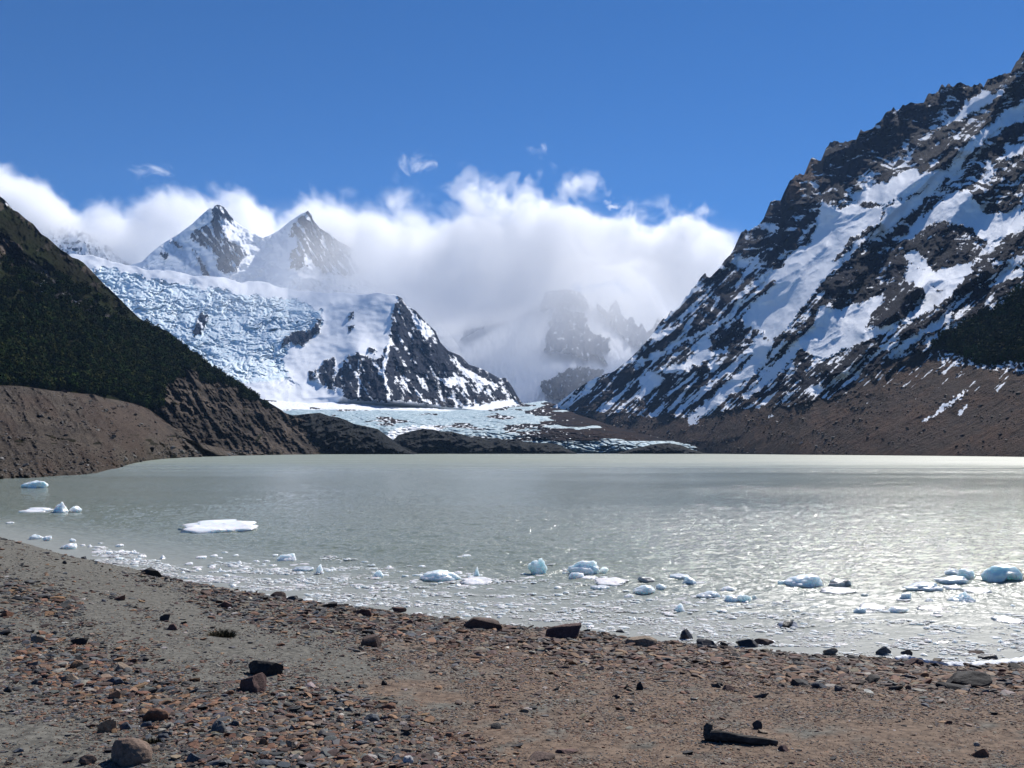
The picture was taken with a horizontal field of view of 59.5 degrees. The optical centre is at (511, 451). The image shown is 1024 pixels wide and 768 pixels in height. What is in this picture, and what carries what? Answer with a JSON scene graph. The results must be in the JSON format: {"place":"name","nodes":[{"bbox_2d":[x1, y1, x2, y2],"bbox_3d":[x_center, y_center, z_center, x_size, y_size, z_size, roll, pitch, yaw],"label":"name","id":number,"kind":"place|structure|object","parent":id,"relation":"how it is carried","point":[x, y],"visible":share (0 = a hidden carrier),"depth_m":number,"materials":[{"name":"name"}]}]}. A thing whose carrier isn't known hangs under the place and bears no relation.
{"place":"outdoors","nodes":[
{"label":"outdoors","id":0,"kind":"place"},
{"bbox_2d":[39,219,129,264],"bbox_3d":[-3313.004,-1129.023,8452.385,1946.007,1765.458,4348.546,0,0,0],"label":"mountain","id":1,"kind":"structure","parent":0,"point":[67,236],"depth_m":7587.31,"materials":[{"name":"snow"}]},
{"bbox_2d":[0,385,266,478],"bbox_3d":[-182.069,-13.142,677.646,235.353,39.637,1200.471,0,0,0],"label":"moraine","id":2,"kind":"structure","parent":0,"point":[33,399],"depth_m":297.81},
{"bbox_2d":[0,387,258,477],"bbox_3d":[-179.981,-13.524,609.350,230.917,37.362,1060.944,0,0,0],"label":"scree stones","id":3,"kind":"object","parent":2,"relation":"on","point":[112,438],"visible":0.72,"depth_m":283.40,"materials":[{"name":"stone"}]},
{"bbox_2d":[0,197,335,454],"bbox_3d":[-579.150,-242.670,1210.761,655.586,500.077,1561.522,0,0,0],"label":"hill","id":4,"kind":"structure","parent":0,"point":[217,414],"depth_m":1118.70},
{"bbox_2d":[0,251,270,409],"bbox_3d":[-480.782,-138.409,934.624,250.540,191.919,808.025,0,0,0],"label":"forest","id":5,"kind":"object","parent":4,"relation":"on","point":[116,354],"visible":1,"depth_m":982.16,"materials":[{"name":"green plant"}]},
{"bbox_2d":[129,204,460,354],"bbox_3d":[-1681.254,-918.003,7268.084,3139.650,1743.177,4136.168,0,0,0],"label":"mountain peaks","id":6,"kind":"object","parent":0,"point":[303,252],"visible":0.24,"depth_m":6389.33,"materials":[{"name":"snow"}]},
{"bbox_2d":[70,254,523,409],"bbox_3d":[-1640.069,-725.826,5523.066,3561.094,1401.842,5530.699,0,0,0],"label":"mountain glacier","id":7,"kind":"object","parent":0,"point":[266,341],"visible":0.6,"depth_m":4173.37,"materials":[{"name":"ice"}]},
{"bbox_2d":[293,413,417,453],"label":"hill knoll","id":8,"kind":"structure","parent":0,"point":[337,435],"depth_m":1341.19,"materials":[{"name":"stone"}]},
{"bbox_2d":[267,400,696,453],"bbox_3d":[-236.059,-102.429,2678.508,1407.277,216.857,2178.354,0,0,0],"label":"glacier","id":9,"kind":"object","parent":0,"point":[540,422],"visible":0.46,"depth_m":2092.09,"materials":[{"name":"ice"}]},
{"bbox_2d":[394,429,576,453],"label":"hill knoll","id":10,"kind":"structure","parent":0,"point":[425,441],"depth_m":1557.92,"materials":[{"name":"stone"}]},
{"bbox_2d":[0,454,1023,661],"bbox_3d":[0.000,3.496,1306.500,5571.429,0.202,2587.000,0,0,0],"label":"lake","id":11,"kind":"structure","parent":0,"point":[883,530],"depth_m":41.44,"materials":[{"name":"liquid"}]},
{"bbox_2d":[21,480,47,487],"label":"iceberg","id":12,"kind":"object","parent":11,"relation":"on","point":[37,484],"visible":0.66,"depth_m":86.02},
{"bbox_2d":[18,507,53,512],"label":"ice floe","id":13,"kind":"object","parent":11,"relation":"on","point":[38,509],"visible":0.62,"depth_m":52.19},
{"bbox_2d":[53,502,68,512],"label":"iceberg","id":14,"kind":"object","parent":11,"relation":"on","point":[61,507],"visible":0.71,"depth_m":51.72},
{"bbox_2d":[60,543,76,548],"bbox_3d":[-16.032,3.451,32.411,0.563,0.286,0.461,0,0,-20],"label":"ice piece","id":15,"kind":"object","parent":11,"relation":"on","point":[70,546],"visible":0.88,"depth_m":32.28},
{"bbox_2d":[69,506,81,512],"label":"iceberg","id":16,"kind":"object","parent":11,"relation":"on","point":[75,509],"visible":0.9,"depth_m":52.17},
{"bbox_2d":[180,519,257,533],"bbox_3d":[-13.196,3.413,40.432,3.388,0.538,3.566,0,0,-17],"label":"ice floe","id":17,"kind":"object","parent":11,"relation":"on","point":[216,526],"visible":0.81,"depth_m":39.87,"materials":[{"name":"ice"}]},
{"bbox_2d":[276,553,296,560],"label":"iceberg","id":18,"kind":"object","parent":11,"relation":"on","point":[290,557],"visible":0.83,"depth_m":28.63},
{"bbox_2d":[292,566,313,571],"bbox_3d":[-6.158,3.469,26.404,0.636,0.181,0.477,0,0,-5],"label":"ice piece","id":19,"kind":"object","parent":11,"relation":"on","point":[303,568],"visible":0.93,"depth_m":26.26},
{"bbox_2d":[420,570,460,581],"bbox_3d":[-1.966,3.431,24.496,1.138,0.404,0.854,0,0,2],"label":"ice floe","id":20,"kind":"object","parent":11,"relation":"on","point":[440,575],"visible":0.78,"depth_m":24.23,"materials":[{"name":"ice"}]},
{"bbox_2d":[460,576,494,584],"bbox_3d":[-0.951,3.477,24.066,0.897,0.134,0.983,0,0,15],"label":"ice floe","id":21,"kind":"object","parent":11,"relation":"on","point":[472,580],"visible":0.98,"depth_m":23.95,"materials":[{"name":"ice"}]},
{"bbox_2d":[527,558,546,574],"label":"iceberg","id":22,"kind":"object","parent":11,"relation":"on","point":[538,567],"visible":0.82,"depth_m":25.74,"materials":[{"name":"ice"}]},
{"bbox_2d":[91,546,1023,661],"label":"slush","id":23,"kind":"object","parent":11,"relation":"on","point":[346,596],"visible":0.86,"depth_m":19.94,"materials":[{"name":"ice"}]},
{"bbox_2d":[568,572,583,578],"bbox_3d":[1.776,3.455,24.762,0.440,0.267,0.330,0,0,3],"label":"ice piece","id":24,"kind":"object","parent":11,"relation":"on","point":[574,575],"visible":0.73,"depth_m":24.66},
{"bbox_2d":[567,561,599,575],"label":"iceberg","id":25,"kind":"object","parent":11,"relation":"on","point":[585,568],"visible":0.77,"depth_m":25.65,"materials":[{"name":"ice"}]},
{"bbox_2d":[590,585,609,589],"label":"ice floe","id":26,"kind":"object","parent":11,"relation":"on","point":[597,587],"visible":0.97,"depth_m":22.89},
{"bbox_2d":[593,577,628,585],"bbox_3d":[2.659,3.476,23.980,0.974,0.130,1.005,0,0,4],"label":"ice floe","id":27,"kind":"object","parent":11,"relation":"on","point":[613,581],"visible":0.96,"depth_m":23.88,"materials":[{"name":"ice"}]},
{"bbox_2d":[633,585,654,593],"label":"iceberg","id":28,"kind":"object","parent":11,"relation":"on","point":[644,589],"visible":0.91,"depth_m":22.10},
{"bbox_2d":[637,577,654,582],"bbox_3d":[3.603,3.464,24.171,0.480,0.213,0.360,0,0,0],"label":"ice piece","id":29,"kind":"object","parent":11,"relation":"on","point":[645,579],"visible":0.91,"depth_m":24.05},
{"bbox_2d":[669,573,688,579],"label":"ice floe","id":30,"kind":"object","parent":11,"relation":"on","point":[680,576],"visible":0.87,"depth_m":24.84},
{"bbox_2d":[682,576,695,583],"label":"iceberg","id":31,"kind":"object","parent":11,"relation":"on","point":[688,579],"visible":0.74,"depth_m":23.61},
{"bbox_2d":[696,591,720,598],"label":"ice floe","id":32,"kind":"object","parent":11,"relation":"on","point":[708,594],"visible":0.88,"depth_m":21.47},
{"bbox_2d":[723,595,739,602],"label":"iceberg","id":33,"kind":"object","parent":11,"relation":"on","point":[731,598],"visible":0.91,"depth_m":20.89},
{"bbox_2d":[737,594,750,601],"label":"iceberg","id":34,"kind":"object","parent":11,"relation":"on","point":[742,597],"visible":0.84,"depth_m":20.86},
{"bbox_2d":[777,620,798,627],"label":"boulder","id":35,"kind":"object","parent":11,"relation":"in","point":[787,623],"visible":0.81,"depth_m":17.88,"materials":[{"name":"stone"}]},
{"bbox_2d":[784,574,823,587],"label":"iceberg","id":36,"kind":"object","parent":11,"relation":"on","point":[809,581],"visible":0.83,"depth_m":23.23,"materials":[{"name":"ice"}]},
{"bbox_2d":[820,587,856,594],"bbox_3d":[8.163,3.483,22.511,0.978,0.101,0.750,0,0,-35],"label":"ice floe","id":37,"kind":"object","parent":11,"relation":"on","point":[837,590],"visible":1,"depth_m":22.38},
{"bbox_2d":[828,579,851,586],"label":"ice floe","id":38,"kind":"object","parent":11,"relation":"on","point":[838,583],"visible":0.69,"depth_m":23.20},
{"bbox_2d":[859,603,886,610],"bbox_3d":[8.110,3.486,20.184,0.600,0.088,0.632,0,0,-1],"label":"ice floe","id":39,"kind":"object","parent":11,"relation":"on","point":[871,606],"visible":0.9,"depth_m":20.09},
{"bbox_2d":[887,606,908,612],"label":"ice floe","id":40,"kind":"object","parent":11,"relation":"on","point":[894,609],"visible":0.97,"depth_m":19.60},
{"bbox_2d":[899,592,910,598],"bbox_3d":[9.342,3.461,21.315,0.318,0.230,0.234,0,0,-43],"label":"ice piece","id":41,"kind":"object","parent":11,"relation":"on","point":[906,595],"visible":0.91,"depth_m":21.23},
{"bbox_2d":[902,582,942,591],"bbox_3d":[10.388,3.451,22.687,0.991,0.287,0.743,0,0,2],"label":"ice floe","id":42,"kind":"object","parent":11,"relation":"on","point":[923,586],"visible":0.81,"depth_m":22.52,"materials":[{"name":"ice"}]},
{"bbox_2d":[917,605,945,609],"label":"ice floe","id":43,"kind":"object","parent":11,"relation":"on","point":[929,607],"visible":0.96,"depth_m":19.97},
{"bbox_2d":[934,575,968,583],"bbox_3d":[11.734,3.452,23.938,0.845,0.280,0.634,0,0,2],"label":"ice floe","id":44,"kind":"object","parent":11,"relation":"on","point":[953,579],"visible":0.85,"depth_m":23.73,"materials":[{"name":"ice"}]},
{"bbox_2d":[944,569,958,575],"bbox_3d":[12.538,3.458,25.554,0.426,0.250,0.362,0,0,16],"label":"ice piece","id":45,"kind":"object","parent":11,"relation":"on","point":[950,572],"visible":0.73,"depth_m":25.43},
{"bbox_2d":[943,585,960,589],"bbox_3d":[11.298,3.484,22.988,0.391,0.094,0.470,0,0,-4],"label":"ice piece","id":46,"kind":"object","parent":11,"relation":"on","point":[950,587],"visible":1,"depth_m":22.86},
{"bbox_2d":[894,654,1023,665],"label":"foam","id":47,"kind":"object","parent":11,"relation":"on","point":[1014,660],"visible":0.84,"depth_m":14.49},
{"bbox_2d":[947,591,975,601],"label":"iceberg","id":48,"kind":"object","parent":11,"relation":"on","point":[964,596],"visible":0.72,"depth_m":20.99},
{"bbox_2d":[957,568,974,578],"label":"iceberg","id":49,"kind":"object","parent":11,"relation":"on","point":[966,573],"visible":0.7,"depth_m":24.81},
{"bbox_2d":[961,587,991,592],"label":"ice floe","id":50,"kind":"object","parent":11,"relation":"on","point":[974,589],"visible":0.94,"depth_m":22.37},
{"bbox_2d":[981,565,1022,581],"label":"iceberg","id":51,"kind":"object","parent":11,"relation":"on","point":[997,573],"visible":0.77,"depth_m":24.22,"materials":[{"name":"ice"}]},
{"bbox_2d":[991,615,1023,623],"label":"ice floe","id":52,"kind":"object","parent":11,"relation":"on","point":[1005,619],"visible":0.97,"depth_m":18.47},
{"bbox_2d":[0,539,1023,767],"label":"beach","id":53,"kind":"structure","parent":0,"point":[153,600],"depth_m":7.24,"materials":[{"name":"gravel"}]},
{"bbox_2d":[0,610,13,616],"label":"rock","id":54,"kind":"object","parent":53,"relation":"on","point":[7,613],"visible":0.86,"depth_m":11.54,"materials":[{"name":"orange stone"}]},
{"bbox_2d":[31,635,44,642],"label":"rock","id":55,"kind":"object","parent":53,"relation":"on","point":[38,639],"visible":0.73,"depth_m":9.59,"materials":[{"name":"grey stone"}]},
{"bbox_2d":[61,675,78,681],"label":"rock","id":56,"kind":"object","parent":53,"relation":"on","point":[67,678],"visible":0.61,"depth_m":7.53,"materials":[{"name":"beige stone"}]},
{"bbox_2d":[70,660,82,667],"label":"rock","id":57,"kind":"object","parent":53,"relation":"on","point":[75,664],"visible":0.67,"depth_m":8.22,"materials":[{"name":"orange stone"}]},
{"bbox_2d":[71,637,88,644],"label":"rock","id":58,"kind":"object","parent":53,"relation":"on","point":[81,641],"visible":0.71,"depth_m":9.65,"materials":[{"name":"black stone"}]},
{"bbox_2d":[78,754,96,764],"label":"rock","id":59,"kind":"object","parent":53,"relation":"on","point":[87,759],"visible":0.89,"depth_m":4.77,"materials":[{"name":"grey stone"}]},
{"bbox_2d":[97,720,116,732],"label":"rock","id":60,"kind":"object","parent":53,"relation":"on","point":[106,726],"visible":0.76,"depth_m":5.53,"materials":[{"name":"grey stone"}]},
{"bbox_2d":[108,691,120,698],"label":"rock","id":61,"kind":"object","parent":53,"relation":"on","point":[115,694],"visible":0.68,"depth_m":6.68,"materials":[{"name":"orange stone"}]},
{"bbox_2d":[106,677,122,684],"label":"rock","id":62,"kind":"object","parent":53,"relation":"on","point":[116,680],"visible":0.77,"depth_m":7.42,"materials":[{"name":"stone"}]},
{"bbox_2d":[115,662,132,670],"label":"rock","id":63,"kind":"object","parent":53,"relation":"on","point":[121,665],"visible":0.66,"depth_m":8.23,"materials":[{"name":"beige stone"}]},
{"bbox_2d":[119,722,131,729],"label":"rock","id":64,"kind":"object","parent":53,"relation":"on","point":[126,725],"visible":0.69,"depth_m":5.59,"materials":[{"name":"stone"}]},
{"bbox_2d":[111,737,152,766],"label":"boulder","id":65,"kind":"object","parent":53,"relation":"on","point":[131,751],"visible":0.94,"depth_m":4.78,"materials":[{"name":"stone"}]},
{"bbox_2d":[141,567,161,577],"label":"boulder","id":66,"kind":"object","parent":53,"relation":"on","point":[150,571],"visible":0.59,"depth_m":22.94,"materials":[{"name":"black stone"}]},
{"bbox_2d":[143,737,162,743],"bbox_3d":[-2.111,1.700,5.252,0.154,0.040,0.144,0,0,-40],"label":"plant tuft","id":67,"kind":"object","parent":53,"relation":"on","point":[152,740],"visible":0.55,"depth_m":5.25,"materials":[{"name":"green plant"}]},
{"bbox_2d":[142,708,168,720],"bbox_3d":[-2.348,1.745,5.909,0.168,0.122,0.093,-7,3,-5],"label":"rock","id":68,"kind":"object","parent":53,"relation":"on","point":[154,714],"visible":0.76,"depth_m":5.87,"materials":[{"name":"orange stone"}]},
{"bbox_2d":[186,753,201,762],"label":"rock","id":69,"kind":"object","parent":53,"relation":"on","point":[192,757],"visible":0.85,"depth_m":4.81,"materials":[{"name":"stone"}]},
{"bbox_2d":[211,720,225,732],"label":"rock","id":70,"kind":"object","parent":53,"relation":"on","point":[218,726],"visible":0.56,"depth_m":5.51,"materials":[{"name":"grey stone"}]},
{"bbox_2d":[206,628,237,637],"bbox_3d":[-3.671,2.289,11.361,0.466,0.123,0.335,0,0,0],"label":"plant tuft","id":71,"kind":"object","parent":53,"relation":"on","point":[226,634],"visible":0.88,"depth_m":11.33,"materials":[{"name":"green plant"}]},
{"bbox_2d":[240,672,266,692],"bbox_3d":[-2.076,1.875,7.174,0.224,0.206,0.165,1,-1,9],"label":"boulder","id":72,"kind":"object","parent":53,"relation":"on","point":[256,683],"visible":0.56,"depth_m":7.13,"materials":[{"name":"red stone"}]},
{"bbox_2d":[255,759,275,766],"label":"rock","id":73,"kind":"object","parent":53,"relation":"on","point":[265,762],"visible":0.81,"depth_m":4.80,"materials":[{"name":"stone"}]},
{"bbox_2d":[248,660,283,675],"bbox_3d":[-2.255,1.982,8.161,0.240,0.197,0.336,0,0,-38],"label":"boulder","id":74,"kind":"object","parent":53,"relation":"on","point":[267,668],"visible":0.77,"depth_m":8.05,"materials":[{"name":"black stone"}]},
{"bbox_2d":[270,591,286,597],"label":"boulder","id":75,"kind":"object","parent":53,"relation":"on","point":[280,594],"visible":0.53,"depth_m":21.28,"materials":[{"name":"brown stone"}]},
{"bbox_2d":[322,601,337,607],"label":"rock","id":76,"kind":"object","parent":53,"relation":"on","point":[332,604],"visible":0.77,"depth_m":18.77,"materials":[{"name":"stone"}]},
{"bbox_2d":[356,609,371,616],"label":"boulder","id":77,"kind":"object","parent":53,"relation":"on","point":[364,612],"visible":0.59,"depth_m":17.65,"materials":[{"name":"black stone"}]},
{"bbox_2d":[361,755,375,762],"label":"rock","id":78,"kind":"object","parent":53,"relation":"on","point":[368,758],"visible":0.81,"depth_m":4.96,"materials":[{"name":"red stone"}]},
{"bbox_2d":[361,634,381,646],"bbox_3d":[-1.829,2.511,11.698,0.279,0.238,0.161,0,0,-18],"label":"boulder","id":79,"kind":"object","parent":53,"relation":"on","point":[372,640],"visible":0.73,"depth_m":11.65,"materials":[{"name":"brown stone"}]},
{"bbox_2d":[364,714,379,720],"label":"rock","id":80,"kind":"object","parent":53,"relation":"on","point":[371,717],"visible":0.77,"depth_m":6.14,"materials":[{"name":"stone"}]},
{"bbox_2d":[380,702,395,708],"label":"rock","id":81,"kind":"object","parent":53,"relation":"on","point":[391,705],"visible":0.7,"depth_m":6.59,"materials":[{"name":"orange stone"}]},
{"bbox_2d":[392,607,406,611],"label":"rock","id":82,"kind":"object","parent":53,"relation":"on","point":[398,609],"visible":0.88,"depth_m":19.51,"materials":[{"name":"brown stone"}]},
{"bbox_2d":[403,755,413,763],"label":"rock","id":83,"kind":"object","parent":53,"relation":"on","point":[409,758],"visible":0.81,"depth_m":5.00,"materials":[{"name":"white stone"}]},
{"bbox_2d":[464,617,501,629],"bbox_3d":[-0.500,3.206,16.412,0.503,0.362,0.651,0,0,43],"label":"boulder","id":84,"kind":"object","parent":53,"relation":"on","point":[483,623],"visible":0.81,"depth_m":16.36,"materials":[{"name":"brown stone"}]},
{"bbox_2d":[0,537,1023,767],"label":"pebbles","id":85,"kind":"object","parent":53,"relation":"on","point":[1003,686],"visible":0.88,"depth_m":7.84,"materials":[{"name":"gravel"}]},
{"bbox_2d":[529,751,554,760],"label":"rock","id":86,"kind":"object","parent":53,"relation":"on","point":[541,756],"visible":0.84,"depth_m":5.22,"materials":[{"name":"brown stone"}]},
{"bbox_2d":[546,623,581,638],"bbox_3d":[0.906,3.199,15.770,0.646,0.420,0.458,3,-3,-2],"label":"boulder","id":87,"kind":"object","parent":53,"relation":"on","point":[567,630],"visible":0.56,"depth_m":15.62,"materials":[{"name":"black stone"}]},
{"bbox_2d":[555,748,577,753],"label":"rock","id":88,"kind":"object","parent":53,"relation":"on","point":[567,751],"visible":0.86,"depth_m":5.37,"materials":[{"name":"red stone"}]},
{"bbox_2d":[625,635,656,646],"bbox_3d":[2.176,3.218,15.101,0.534,0.232,0.390,-3,-2,-3],"label":"boulder","id":89,"kind":"object","parent":53,"relation":"on","point":[644,641],"visible":0.66,"depth_m":14.95,"materials":[{"name":"beige stone"}]},
{"bbox_2d":[680,629,692,638],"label":"boulder","id":90,"kind":"object","parent":53,"relation":"on","point":[685,634],"visible":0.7,"depth_m":16.70,"materials":[{"name":"stone"}]},
{"bbox_2d":[696,638,715,645],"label":"rock","id":91,"kind":"object","parent":53,"relation":"on","point":[701,641],"visible":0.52,"depth_m":15.78,"materials":[{"name":"stone"}]},
{"bbox_2d":[703,722,777,744],"bbox_3d":[1.448,1.804,5.697,0.466,0.110,0.119,0,0,20],"label":"driftwood log","id":92,"kind":"object","parent":53,"relation":"on","point":[710,733],"visible":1,"depth_m":5.67,"materials":[{"name":"wood"}]},
{"bbox_2d":[736,639,757,647],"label":"boulder","id":93,"kind":"object","parent":53,"relation":"on","point":[748,643],"visible":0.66,"depth_m":16.06,"materials":[{"name":"stone"}]},
{"bbox_2d":[752,720,761,728],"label":"rock","id":94,"kind":"object","parent":53,"relation":"on","point":[756,724],"visible":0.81,"depth_m":6.17,"materials":[{"name":"stone"}]},
{"bbox_2d":[754,638,773,644],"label":"rock","id":95,"kind":"object","parent":53,"relation":"on","point":[758,641],"visible":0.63,"depth_m":16.28,"materials":[{"name":"grey stone"}]},
{"bbox_2d":[791,678,808,685],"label":"rock","id":96,"kind":"object","parent":53,"relation":"on","point":[798,682],"visible":0.81,"depth_m":9.02,"materials":[{"name":"stone"}]},
{"bbox_2d":[811,682,826,688],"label":"rock","id":97,"kind":"object","parent":53,"relation":"on","point":[817,685],"visible":0.81,"depth_m":8.72,"materials":[{"name":"stone"}]},
{"bbox_2d":[823,648,837,654],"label":"rock","id":98,"kind":"object","parent":53,"relation":"on","point":[832,651],"visible":0.9,"depth_m":15.44,"materials":[{"name":"black stone"}]},
{"bbox_2d":[864,674,879,682],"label":"boulder","id":99,"kind":"object","parent":53,"relation":"on","point":[871,678],"visible":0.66,"depth_m":9.18,"materials":[{"name":"black stone"}]},
{"bbox_2d":[875,646,890,654],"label":"boulder","id":100,"kind":"object","parent":53,"relation":"on","point":[883,650],"visible":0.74,"depth_m":15.45,"materials":[{"name":"stone"}]},
{"bbox_2d":[903,658,923,665],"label":"boulder","id":101,"kind":"object","parent":53,"relation":"on","point":[911,661],"visible":0.63,"depth_m":13.54,"materials":[{"name":"stone"}]},
{"bbox_2d":[935,682,967,689],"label":"rock","id":102,"kind":"object","parent":53,"relation":"on","point":[950,686],"visible":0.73,"depth_m":8.91,"materials":[{"name":"grey stone"}]},
{"bbox_2d":[946,671,992,687],"bbox_3d":[4.782,2.435,9.417,0.477,0.259,0.372,1,-4,-2],"label":"boulder","id":103,"kind":"object","parent":53,"relation":"on","point":[974,679],"visible":0.53,"depth_m":9.33,"materials":[{"name":"grey stone"}]},
{"bbox_2d":[971,749,988,756],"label":"rock","id":104,"kind":"object","parent":53,"relation":"on","point":[982,753],"visible":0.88,"depth_m":5.69,"materials":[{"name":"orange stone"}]},
{"bbox_2d":[977,654,997,659],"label":"rock","id":105,"kind":"object","parent":53,"relation":"on","point":[989,656],"visible":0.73,"depth_m":15.15,"materials":[{"name":"stone"}]},
{"bbox_2d":[0,0,1023,331],"label":"sky","id":106,"kind":"structure","parent":0,"point":[475,153],"materials":[{"name":"blue"}]},
{"bbox_2d":[446,289,676,403],"bbox_3d":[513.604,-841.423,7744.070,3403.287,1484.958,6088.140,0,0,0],"label":"mountain towers","id":107,"kind":"structure","parent":0,"point":[556,347],"depth_m":6612.54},
{"bbox_2d":[618,443,706,453],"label":"hill knoll","id":108,"kind":"structure","parent":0,"point":[665,448],"depth_m":1573.25,"materials":[{"name":"stone"}]},
{"bbox_2d":[550,51,1023,456],"bbox_3d":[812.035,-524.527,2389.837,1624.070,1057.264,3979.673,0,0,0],"label":"mountain","id":109,"kind":"structure","parent":0,"point":[892,239],"depth_m":1670.92,"materials":[{"name":"stone"}]},
{"bbox_2d":[565,353,1023,456],"bbox_3d":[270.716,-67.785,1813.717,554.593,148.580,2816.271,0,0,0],"label":"scree stones","id":110,"kind":"object","parent":109,"relation":"on","point":[853,420],"visible":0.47,"depth_m":1087.09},
{"bbox_2d":[930,283,1023,365],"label":"forest","id":111,"kind":"object","parent":109,"relation":"on","point":[983,335],"visible":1,"depth_m":1066.07,"materials":[{"name":"green plant"}]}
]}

